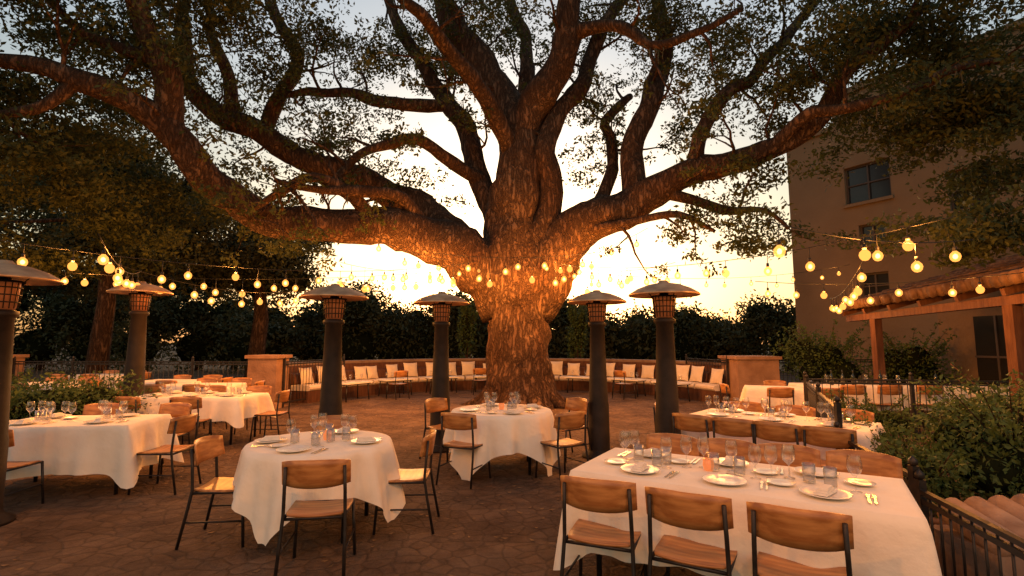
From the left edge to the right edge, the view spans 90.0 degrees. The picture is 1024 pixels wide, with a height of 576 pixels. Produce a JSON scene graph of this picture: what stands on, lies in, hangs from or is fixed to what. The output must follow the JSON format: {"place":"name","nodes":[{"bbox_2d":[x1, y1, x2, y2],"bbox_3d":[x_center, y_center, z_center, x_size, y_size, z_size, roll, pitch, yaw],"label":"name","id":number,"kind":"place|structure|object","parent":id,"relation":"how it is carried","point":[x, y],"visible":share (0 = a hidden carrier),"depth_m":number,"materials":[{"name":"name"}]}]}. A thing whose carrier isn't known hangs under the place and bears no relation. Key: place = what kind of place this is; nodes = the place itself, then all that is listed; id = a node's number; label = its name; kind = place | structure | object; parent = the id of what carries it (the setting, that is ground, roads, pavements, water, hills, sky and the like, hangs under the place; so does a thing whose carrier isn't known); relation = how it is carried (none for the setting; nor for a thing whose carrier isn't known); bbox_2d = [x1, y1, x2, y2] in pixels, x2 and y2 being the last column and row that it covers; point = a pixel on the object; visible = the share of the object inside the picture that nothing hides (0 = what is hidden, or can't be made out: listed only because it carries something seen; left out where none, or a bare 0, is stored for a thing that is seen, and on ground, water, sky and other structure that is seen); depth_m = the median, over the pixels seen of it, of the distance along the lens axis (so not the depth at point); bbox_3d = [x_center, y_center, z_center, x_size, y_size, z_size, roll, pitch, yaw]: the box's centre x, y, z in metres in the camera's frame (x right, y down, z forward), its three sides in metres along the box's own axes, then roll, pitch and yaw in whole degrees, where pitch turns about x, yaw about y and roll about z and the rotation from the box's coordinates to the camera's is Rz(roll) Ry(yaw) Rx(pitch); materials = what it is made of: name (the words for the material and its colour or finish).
{"place":"outdoors","nodes":[
{"label":"outdoors","id":0,"kind":"place"},
{"bbox_2d":[0,345,976,575],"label":"ground","id":1,"kind":"structure","parent":0,"point":[87,529],"depth_m":4.77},
{"bbox_2d":[4,429,43,503],"bbox_3d":[-5.050,1.779,5.056,0.474,0.832,0.534,0,-6,0],"label":"dining chair","id":2,"kind":"object","parent":1,"relation":"on","point":[13,465],"visible":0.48,"depth_m":5.14,"materials":[{"name":"brown wood"}]},
{"bbox_2d":[11,368,44,396],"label":"shrub","id":3,"kind":"object","parent":1,"relation":"on","point":[23,376],"visible":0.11,"depth_m":8.44,"materials":[{"name":"green plant"}]},
{"bbox_2d":[0,260,64,526],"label":"patio heater","id":4,"kind":"object","parent":1,"relation":"on","point":[15,278],"visible":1,"depth_m":4.79,"materials":[{"name":"metal"}]},
{"bbox_2d":[0,162,125,303],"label":"background tree","id":5,"kind":"object","parent":1,"relation":"on","point":[71,292],"visible":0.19,"depth_m":21.01,"materials":[{"name":"green plant"}]},
{"bbox_2d":[9,369,159,419],"bbox_3d":[-7.153,1.833,7.891,3.325,1.383,1.770,0,-6,0],"label":"shrub","id":6,"kind":"object","parent":1,"relation":"on","point":[60,394],"visible":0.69,"depth_m":7.61,"materials":[{"name":"green plant"}]},
{"bbox_2d":[6,414,183,494],"bbox_3d":[-5.002,1.905,5.881,1.840,0.755,1.243,1,-6,-8],"label":"dining table","id":7,"kind":"object","parent":1,"relation":"on","point":[79,446],"visible":0.81,"depth_m":5.49,"materials":[{"name":"white fabric"}]},
{"bbox_2d":[82,403,121,414],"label":"dining chair","id":8,"kind":"object","parent":1,"relation":"on","point":[94,409],"visible":0.27,"depth_m":6.94,"materials":[{"name":"brown wood"}]},
{"bbox_2d":[112,396,140,412],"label":"dining chair","id":9,"kind":"object","parent":1,"relation":"on","point":[135,402],"visible":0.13,"depth_m":7.80,"materials":[{"name":"brown wood"}]},
{"bbox_2d":[0,112,254,373],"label":"background tree","id":10,"kind":"object","parent":1,"relation":"on","point":[100,342],"visible":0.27,"depth_m":17.88,"materials":[{"name":"green plant"}]},
{"bbox_2d":[12,356,247,388],"bbox_3d":[-9.875,2.417,13.269,6.517,1.300,0.060,0,-6,3],"label":"iron fence","id":11,"kind":"object","parent":1,"relation":"on","point":[73,363],"visible":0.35,"depth_m":13.32,"materials":[{"name":"black metal"}]},
{"bbox_2d":[106,281,173,395],"bbox_3d":[-6.700,1.246,9.119,0.994,2.752,0.994,-1,-6,5],"label":"patio heater","id":12,"kind":"object","parent":1,"relation":"on","point":[141,292],"visible":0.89,"depth_m":9.07,"materials":[{"name":"metal"}]},
{"bbox_2d":[127,413,201,494],"bbox_3d":[-3.915,1.862,5.836,0.534,0.832,0.474,0,-6,0],"label":"dining chair","id":13,"kind":"object","parent":1,"relation":"on","point":[182,424],"visible":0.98,"depth_m":5.78,"materials":[{"name":"brown wood"}]},
{"bbox_2d":[158,402,191,473],"bbox_3d":[-4.595,1.961,6.765,0.474,0.832,0.534,-1,-6,9],"label":"dining chair","id":14,"kind":"object","parent":1,"relation":"on","point":[175,409],"visible":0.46,"depth_m":6.99,"materials":[{"name":"brown wood"}]},
{"bbox_2d":[169,397,211,452],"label":"dining chair","id":15,"kind":"object","parent":1,"relation":"on","point":[196,402],"visible":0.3,"depth_m":7.79,"materials":[{"name":"brown wood"}]},
{"bbox_2d":[122,392,275,444],"bbox_3d":[-5.352,2.212,8.771,2.230,0.755,1.223,0,-6,4],"label":"dining table","id":16,"kind":"object","parent":1,"relation":"on","point":[234,411],"visible":0.66,"depth_m":8.35,"materials":[{"name":"white fabric"}]},
{"bbox_2d":[165,383,246,421],"bbox_3d":[-6.713,2.449,10.993,1.763,0.755,1.066,0,-6,-3],"label":"dining table","id":17,"kind":"object","parent":1,"relation":"on","point":[236,387],"visible":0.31,"depth_m":10.96,"materials":[{"name":"white fabric"}]},
{"bbox_2d":[175,435,244,549],"bbox_3d":[-2.454,1.708,4.391,0.534,0.832,0.474,1,-6,-5],"label":"dining chair","id":18,"kind":"object","parent":1,"relation":"on","point":[205,448],"visible":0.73,"depth_m":4.35,"materials":[{"name":"brown wood"}]},
{"bbox_2d":[234,385,271,433],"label":"dining chair","id":19,"kind":"object","parent":1,"relation":"on","point":[260,389],"visible":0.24,"depth_m":9.77,"materials":[{"name":"brown wood"}]},
{"bbox_2d":[173,224,338,377],"bbox_3d":[-10.540,0.295,21.324,6.351,7.274,5.955,0,-6,0],"label":"background tree","id":20,"kind":"object","parent":1,"relation":"on","point":[248,249],"visible":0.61,"depth_m":20.29,"materials":[{"name":"green plant"}]},
{"bbox_2d":[244,355,292,408],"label":"stucco pillar","id":21,"kind":"structure","parent":1,"relation":"on","point":[268,369],"depth_m":12.80,"materials":[{"name":"beige paint"}]},
{"bbox_2d":[249,390,292,441],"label":"dining chair","id":22,"kind":"object","parent":1,"relation":"on","point":[282,396],"visible":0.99,"depth_m":8.74,"materials":[{"name":"brown wood"}]},
{"bbox_2d":[282,354,344,407],"bbox_3d":[-5.525,2.543,14.462,0.060,1.300,2.838,-1,-6,13],"label":"iron fence","id":23,"kind":"object","parent":1,"relation":"on","point":[291,363],"visible":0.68,"depth_m":13.70,"materials":[{"name":"black metal"}]},
{"bbox_2d":[273,459,355,575],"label":"dining chair","id":24,"kind":"object","parent":1,"relation":"on","point":[311,474],"visible":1,"depth_m":3.60,"materials":[{"name":"brown wood"}]},
{"bbox_2d":[231,430,405,545],"bbox_3d":[-1.722,1.772,4.638,1.450,0.756,1.459,4,-7,-30],"label":"round dining table","id":25,"kind":"object","parent":1,"relation":"on","point":[258,488],"visible":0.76,"depth_m":4.18,"materials":[{"name":"white fabric"}]},
{"bbox_2d":[276,445,311,452],"bbox_3d":[-1.801,1.333,4.227,0.274,0.018,0.274,-1,-6,8],"label":"dinner plate","id":26,"kind":"object","parent":25,"relation":"on","point":[293,448],"visible":1,"depth_m":4.26,"materials":[{"name":"beige"}]},
{"bbox_2d":[299,284,368,416],"bbox_3d":[-2.380,1.154,6.766,0.880,2.435,0.880,-4,-7,33],"label":"patio heater","id":27,"kind":"object","parent":1,"relation":"on","point":[334,298],"visible":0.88,"depth_m":6.70,"materials":[{"name":"metal"}]},
{"bbox_2d":[312,415,356,430],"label":"dining chair","id":28,"kind":"object","parent":1,"relation":"on","point":[334,420],"visible":0.24,"depth_m":5.75,"materials":[{"name":"brown wood"}]},
{"bbox_2d":[386,370,409,398],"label":"dining chair","id":29,"kind":"object","parent":1,"relation":"on","point":[400,374],"visible":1,"depth_m":14.99,"materials":[{"name":"brown wood"}]},
{"bbox_2d":[8,254,798,373],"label":"distant trees","id":30,"kind":"object","parent":1,"relation":"on","point":[372,327],"visible":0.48,"depth_m":29.02,"materials":[{"name":"green plant"}]},
{"bbox_2d":[372,429,439,534],"bbox_3d":[-0.945,1.740,4.694,0.534,0.832,0.474,0,-6,-2],"label":"dining chair","id":31,"kind":"object","parent":1,"relation":"on","point":[414,476],"visible":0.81,"depth_m":4.54,"materials":[{"name":"brown wood"}]},
{"bbox_2d":[419,398,447,461],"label":"dining chair","id":32,"kind":"object","parent":1,"relation":"on","point":[431,405],"visible":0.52,"depth_m":7.49,"materials":[{"name":"brown wood"}]},
{"bbox_2d":[414,292,469,452],"bbox_3d":[-1.120,1.280,8.060,0.889,2.459,0.889,3,-7,-29],"label":"patio heater","id":33,"kind":"object","parent":1,"relation":"on","point":[441,303],"visible":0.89,"depth_m":7.97,"materials":[{"name":"metal"}]},
{"bbox_2d":[435,412,490,488],"bbox_3d":[-0.573,1.895,6.152,0.474,0.832,0.534,-3,-7,23],"label":"dining chair","id":34,"kind":"object","parent":1,"relation":"on","point":[457,421],"visible":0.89,"depth_m":5.98,"materials":[{"name":"brown wood"}]},
{"bbox_2d":[2,393,927,575],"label":"fallen leaves","id":35,"kind":"object","parent":1,"relation":"on","point":[355,498],"visible":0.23,"depth_m":5.28,"materials":[{"name":"brown plant"}]},
{"bbox_2d":[456,292,478,357],"bbox_3d":[-1.733,1.861,20.226,0.963,3.880,0.925,2,-6,-16],"label":"cypress tree","id":36,"kind":"object","parent":1,"relation":"on","point":[467,326],"visible":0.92,"depth_m":20.10,"materials":[{"name":"green plant"}]},
{"bbox_2d":[443,404,560,480],"bbox_3d":[-0.144,2.014,6.830,1.548,0.773,1.557,0,-6,0],"label":"round dining table","id":37,"kind":"object","parent":1,"relation":"on","point":[499,433],"visible":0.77,"depth_m":6.23,"materials":[{"name":"white fabric"}]},
{"bbox_2d":[289,358,720,365],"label":"stone wall","id":38,"kind":"structure","parent":1,"relation":"on","point":[483,359],"depth_m":17.81,"materials":[{"name":"beige stone"}]},
{"bbox_2d":[288,361,726,402],"bbox_3d":[0.000,2.916,16.483,12.689,0.987,5.001,0,-6,0],"label":"curved banquette","id":39,"kind":"object","parent":1,"relation":"on","point":[701,388],"visible":0.59,"depth_m":16.60,"materials":[{"name":"white fabric"}]},
{"bbox_2d":[0,0,1023,409],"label":"oak tree","id":40,"kind":"object","parent":1,"relation":"on","point":[528,224],"visible":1,"depth_m":12.64,"materials":[{"name":"green plant"}]},
{"bbox_2d":[98,234,138,286],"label":"string lights","id":41,"kind":"object","parent":40,"relation":"attached to","point":[103,259],"visible":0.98,"depth_m":7.03,"materials":[{"name":"yellow"}]},
{"bbox_2d":[112,262,312,305],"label":"string lights","id":42,"kind":"object","parent":40,"relation":"attached to","point":[194,294],"visible":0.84,"depth_m":10.44,"materials":[{"name":"yellow"}]},
{"bbox_2d":[0,240,475,285],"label":"string lights","id":43,"kind":"object","parent":40,"relation":"attached to","point":[120,265],"visible":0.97,"depth_m":8.08,"materials":[{"name":"yellow"}]},
{"bbox_2d":[41,270,441,293],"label":"string lights","id":44,"kind":"object","parent":40,"relation":"attached to","point":[172,286],"visible":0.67,"depth_m":12.52,"materials":[{"name":"yellow"}]},
{"bbox_2d":[436,253,587,283],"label":"string lights","id":45,"kind":"object","parent":40,"relation":"attached to","point":[505,271],"visible":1,"depth_m":12.33,"materials":[{"name":"yellow"}]},
{"bbox_2d":[542,216,955,282],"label":"string lights","id":46,"kind":"object","parent":40,"relation":"attached to","point":[907,236],"visible":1,"depth_m":7.16,"materials":[{"name":"yellow glass"}]},
{"bbox_2d":[830,257,864,311],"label":"string lights","id":47,"kind":"object","parent":40,"relation":"attached to","point":[853,290],"visible":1,"depth_m":8.45,"materials":[{"name":"yellow"}]},
{"bbox_2d":[535,411,588,487],"bbox_3d":[0.619,1.903,6.225,0.474,0.832,0.534,4,-7,-32],"label":"dining chair","id":48,"kind":"object","parent":1,"relation":"on","point":[572,420],"visible":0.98,"depth_m":6.09,"materials":[{"name":"brown wood"}]},
{"bbox_2d":[556,397,591,461],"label":"dining chair","id":49,"kind":"object","parent":1,"relation":"on","point":[576,404],"visible":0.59,"depth_m":7.57,"materials":[{"name":"brown wood"}]},
{"bbox_2d":[564,303,588,357],"bbox_3d":[2.591,1.987,20.218,1.009,3.630,0.992,0,-6,0],"label":"hedge","id":50,"kind":"object","parent":1,"relation":"on","point":[577,337],"visible":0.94,"depth_m":20.16,"materials":[{"name":"plant"}]},
{"bbox_2d":[567,290,626,459],"bbox_3d":[1.270,1.239,7.561,0.880,2.435,0.880,-2,-6,18],"label":"patio heater","id":51,"kind":"object","parent":1,"relation":"on","point":[596,302],"visible":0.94,"depth_m":7.44,"materials":[{"name":"metal"}]},
{"bbox_2d":[560,475,646,575],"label":"dining chair","id":52,"kind":"object","parent":1,"relation":"on","point":[598,495],"visible":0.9,"depth_m":3.12,"materials":[{"name":"brown wood"}]},
{"bbox_2d":[628,280,700,433],"bbox_3d":[1.920,1.112,6.368,0.880,2.435,0.880,1,-6,-8],"label":"patio heater","id":53,"kind":"object","parent":1,"relation":"on","point":[663,295],"visible":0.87,"depth_m":6.29,"materials":[{"name":"metal"}]},
{"bbox_2d":[646,433,699,456],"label":"dining chair","id":54,"kind":"object","parent":1,"relation":"on","point":[685,443],"visible":0.23,"depth_m":4.58,"materials":[{"name":"brown wood"}]},
{"bbox_2d":[645,486,736,575],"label":"dining chair","id":55,"kind":"object","parent":1,"relation":"on","point":[694,511],"visible":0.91,"depth_m":2.84,"materials":[{"name":"brown wood"}]},
{"bbox_2d":[672,413,711,437],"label":"dining chair","id":56,"kind":"object","parent":1,"relation":"on","point":[691,422],"visible":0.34,"depth_m":5.86,"materials":[{"name":"brown wood"}]},
{"bbox_2d":[685,354,729,400],"bbox_3d":[5.725,2.612,15.108,0.060,1.300,2.110,1,-6,-13],"label":"iron fence","id":57,"kind":"object","parent":1,"relation":"on","point":[715,362],"visible":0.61,"depth_m":14.66,"materials":[{"name":"black metal"}]},
{"bbox_2d":[699,438,758,462],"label":"dining chair","id":58,"kind":"object","parent":1,"relation":"on","point":[715,447],"visible":0.22,"depth_m":4.36,"materials":[{"name":"brown wood"}]},
{"bbox_2d":[711,417,753,442],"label":"dining chair","id":59,"kind":"object","parent":1,"relation":"on","point":[733,427],"visible":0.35,"depth_m":5.56,"materials":[{"name":"brown wood"}]},
{"bbox_2d":[553,447,941,575],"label":"dining table","id":60,"kind":"object","parent":1,"relation":"on","point":[892,534],"visible":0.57,"depth_m":3.05,"materials":[{"name":"white fabric"}]},
{"bbox_2d":[620,464,659,473],"bbox_3d":[0.889,1.261,3.558,0.274,0.018,0.274,-4,-7,31],"label":"dinner plate","id":61,"kind":"object","parent":60,"relation":"on","point":[649,470],"visible":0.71,"depth_m":3.56,"materials":[{"name":"beige"}]},
{"bbox_2d":[702,474,747,484],"bbox_3d":[1.361,1.231,3.277,0.274,0.018,0.274,-4,-7,31],"label":"dinner plate","id":62,"kind":"object","parent":60,"relation":"on","point":[724,479],"visible":1,"depth_m":3.30,"materials":[{"name":"beige ceramic"}]},
{"bbox_2d":[793,466,839,476],"bbox_3d":[2.068,1.253,3.481,0.274,0.018,0.274,-4,-7,31],"label":"dinner plate","id":63,"kind":"object","parent":60,"relation":"on","point":[808,470],"visible":0.91,"depth_m":3.50,"materials":[{"name":"beige"}]},
{"bbox_2d":[798,485,852,499],"bbox_3d":[1.832,1.201,2.995,0.274,0.018,0.274,-4,-7,31],"label":"dinner plate","id":64,"kind":"object","parent":60,"relation":"on","point":[840,494],"visible":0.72,"depth_m":2.99,"materials":[{"name":"beige ceramic"}]},
{"bbox_2d":[813,484,837,496],"bbox_3d":[1.832,1.181,2.997,0.170,0.035,0.075,5,-8,-40],"label":"folded napkin","id":65,"kind":"object","parent":64,"relation":"on","point":[825,490],"visible":1,"depth_m":2.96,"materials":[{"name":"fabric"}]},
{"bbox_2d":[730,401,765,412],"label":"dining chair","id":66,"kind":"object","parent":1,"relation":"on","point":[749,406],"visible":0.22,"depth_m":7.11,"materials":[{"name":"brown wood"}]},
{"bbox_2d":[718,355,781,400],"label":"stucco pillar","id":67,"kind":"structure","parent":1,"relation":"on","point":[751,370],"depth_m":13.60,"materials":[{"name":"beige paint"}]},
{"bbox_2d":[739,385,804,405],"bbox_3d":[5.386,2.368,10.236,1.557,0.755,1.024,-2,-6,20],"label":"dining table","id":68,"kind":"object","parent":1,"relation":"on","point":[753,393],"visible":0.46,"depth_m":9.96,"materials":[{"name":"white fabric"}]},
{"bbox_2d":[752,421,801,444],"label":"dining chair","id":69,"kind":"object","parent":1,"relation":"on","point":[777,432],"visible":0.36,"depth_m":5.27,"materials":[{"name":"brown wood"}]},
{"bbox_2d":[766,387,794,412],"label":"dining chair","id":70,"kind":"object","parent":1,"relation":"on","point":[780,392],"visible":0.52,"depth_m":9.41,"materials":[{"name":"brown wood"}]},
{"bbox_2d":[681,408,885,459],"bbox_3d":[3.152,1.921,6.033,2.251,0.755,1.120,-5,-8,42],"label":"dining table","id":71,"kind":"object","parent":1,"relation":"on","point":[863,440],"visible":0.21,"depth_m":5.83,"materials":[{"name":"white fabric"}]},
{"bbox_2d":[753,443,820,466],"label":"dining chair","id":72,"kind":"object","parent":1,"relation":"on","point":[807,456],"visible":0.21,"depth_m":4.13,"materials":[{"name":"brown wood"}]},
{"bbox_2d":[775,405,815,416],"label":"dining chair","id":73,"kind":"object","parent":1,"relation":"on","point":[798,410],"visible":0.2,"depth_m":6.70,"materials":[{"name":"brown wood"}]},
{"bbox_2d":[746,501,853,575],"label":"dining chair","id":74,"kind":"object","parent":1,"relation":"on","point":[808,530],"visible":0.92,"depth_m":2.56,"materials":[{"name":"brown wood"}]},
{"bbox_2d":[768,319,873,382],"bbox_3d":[8.543,2.014,14.117,2.863,2.300,1.944,0,-6,0],"label":"shrub","id":75,"kind":"object","parent":1,"relation":"on","point":[814,360],"visible":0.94,"depth_m":13.74,"materials":[{"name":"green plant"}]},
{"bbox_2d":[805,374,842,427],"bbox_3d":[4.300,1.866,7.143,0.067,1.100,4.181,-3,-7,26],"label":"iron railing","id":76,"kind":"object","parent":1,"relation":"on","point":[815,397],"visible":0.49,"depth_m":6.85,"materials":[{"name":"black metal"}]},
{"bbox_2d":[800,426,857,467],"bbox_3d":[3.198,1.785,5.116,0.474,0.832,0.534,-4,-8,36],"label":"dining chair","id":77,"kind":"object","parent":1,"relation":"on","point":[831,437],"visible":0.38,"depth_m":4.97,"materials":[{"name":"brown wood"}]},
{"bbox_2d":[840,385,867,407],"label":"dining chair","id":78,"kind":"object","parent":1,"relation":"on","point":[852,390],"visible":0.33,"depth_m":9.95,"materials":[{"name":"brown wood"}]},
{"bbox_2d":[841,408,873,421],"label":"dining chair","id":79,"kind":"object","parent":1,"relation":"on","point":[870,415],"visible":0.09,"depth_m":6.25,"materials":[{"name":"brown wood"}]},
{"bbox_2d":[825,449,902,478],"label":"dining chair","id":80,"kind":"object","parent":1,"relation":"on","point":[878,464],"visible":0.27,"depth_m":3.87,"materials":[{"name":"brown wood"}]},
{"bbox_2d":[825,388,923,440],"bbox_3d":[5.598,2.084,8.014,1.270,1.000,1.069,0,-6,0],"label":"shrub","id":81,"kind":"object","parent":1,"relation":"on","point":[893,417],"visible":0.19,"depth_m":7.78,"materials":[{"name":"green plant"}]},
{"bbox_2d":[833,420,919,498],"bbox_3d":[3.100,1.702,4.420,0.062,0.850,1.786,-2,-6,17],"label":"iron railing","id":82,"kind":"object","parent":1,"relation":"on","point":[912,468],"visible":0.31,"depth_m":3.65,"materials":[{"name":"black metal"}]},
{"bbox_2d":[788,383,967,412],"bbox_3d":[7.593,2.427,10.786,3.228,0.755,1.260,-1,-6,6],"label":"dining table","id":83,"kind":"object","parent":1,"relation":"on","point":[886,398],"visible":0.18,"depth_m":10.29,"materials":[{"name":"white fabric"}]},
{"bbox_2d":[869,385,909,428],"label":"dining chair","id":84,"kind":"object","parent":1,"relation":"on","point":[886,390],"visible":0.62,"depth_m":9.96,"materials":[{"name":"brown wood"}]},
{"bbox_2d":[803,371,1008,440],"bbox_3d":[6.850,2.010,8.736,3.413,1.150,0.059,-1,-6,10],"label":"iron railing","id":85,"kind":"object","parent":1,"relation":"on","point":[912,392],"visible":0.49,"depth_m":8.78,"materials":[{"name":"black metal"}]},
{"bbox_2d":[860,319,965,382],"bbox_3d":[10.535,2.032,13.412,2.545,2.471,1.777,0,-6,0],"label":"shrub","id":86,"kind":"object","parent":1,"relation":"on","point":[918,361],"visible":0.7,"depth_m":13.17,"materials":[{"name":"green plant"}]},
{"bbox_2d":[907,385,944,428],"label":"dining chair","id":87,"kind":"object","parent":1,"relation":"on","point":[920,387],"visible":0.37,"depth_m":9.98,"materials":[{"name":"brown wood"}]},
{"bbox_2d":[837,254,1023,417],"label":"tiled shelter","id":88,"kind":"object","parent":1,"relation":"on","point":[922,294],"visible":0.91,"depth_m":9.08,"materials":[{"name":"wood"}]},
{"bbox_2d":[755,272,1023,301],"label":"string lights","id":89,"kind":"object","parent":88,"relation":"hanging from","point":[898,287],"visible":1,"depth_m":7.82,"materials":[{"name":"yellow"}]},
{"bbox_2d":[929,512,946,524],"bbox_3d":[3.300,1.921,4.019,0.420,0.330,0.420,0,-6,0],"label":"plant pot","id":90,"kind":"object","parent":1,"relation":"on","point":[935,521],"visible":0.02,"depth_m":3.86,"materials":[{"name":"ceramic"}]},
{"bbox_2d":[877,435,978,518],"bbox_3d":[3.280,1.641,4.068,0.650,0.910,0.696,0,-6,0],"label":"potted plant","id":91,"kind":"object","parent":90,"relation":"in","point":[939,483],"visible":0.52,"depth_m":3.99,"materials":[{"name":"green plant"}]},
{"bbox_2d":[893,374,1023,499],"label":"shrub","id":92,"kind":"object","parent":1,"relation":"on","point":[993,449],"visible":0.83,"depth_m":4.25,"materials":[{"name":"green plant"}]},
{"bbox_2d":[910,362,1023,439],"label":"shrub","id":93,"kind":"object","parent":1,"relation":"on","point":[973,390],"visible":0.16,"depth_m":5.26,"materials":[{"name":"green plant"}]},
{"bbox_2d":[913,469,1023,575],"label":"iron railing","id":94,"kind":"object","parent":1,"relation":"on","point":[923,495],"visible":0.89,"depth_m":3.11,"materials":[{"name":"black metal"}]},
{"bbox_2d":[930,494,1023,575],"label":"terracotta tile planter","id":95,"kind":"object","parent":1,"relation":"on","point":[1004,512],"visible":0.63,"depth_m":3.34,"materials":[{"name":"tile"}]},
{"bbox_2d":[936,290,1023,383],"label":"wall","id":96,"kind":"structure","parent":1,"relation":"on","point":[977,347],"depth_m":12.87,"materials":[{"name":"paint"}]},
{"bbox_2d":[0,0,1023,343],"label":"sky","id":97,"kind":"structure","parent":0,"point":[717,294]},
{"bbox_2d":[758,218,973,268],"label":"string lights","id":98,"kind":"object","parent":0,"point":[916,258],"visible":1,"depth_m":5.44,"materials":[{"name":"yellow"}]},
{"bbox_2d":[786,18,1023,382],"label":"stucco building","id":99,"kind":"structure","parent":0,"point":[859,196],"depth_m":19.95,"materials":[{"name":"beige paint"}]},
{"bbox_2d":[814,18,1023,295],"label":"windows and trim","id":100,"kind":"structure","parent":99,"relation":"in","point":[866,184],"depth_m":19.80,"materials":[{"name":"black glass"}]},
{"bbox_3d":[3.550,1.979,4.566,0.420,0.330,0.420,0,-6,0],"label":"plant pot","id":101,"kind":"object","parent":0,"visible":0},
{"bbox_2d":[865,426,947,468],"bbox_3d":[3.545,1.711,4.592,0.661,0.880,0.598,5,-8,-41],"label":"potted plant","id":102,"kind":"object","parent":101,"relation":"in","point":[891,435],"visible":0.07,"depth_m":4.76,"materials":[{"name":"plant"}]},
{"bbox_3d":[4.000,2.101,5.710,0.420,0.330,0.420,0,-6,0],"label":"plant pot","id":103,"kind":"object","parent":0,"visible":0},
{"bbox_2d":[842,405,901,441],"bbox_3d":[3.998,1.807,5.737,0.689,0.932,0.625,0,-6,0],"label":"potted plant","id":104,"kind":"object","parent":103,"relation":"in","point":[868,422],"visible":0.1,"depth_m":5.71,"materials":[{"name":"plant"}]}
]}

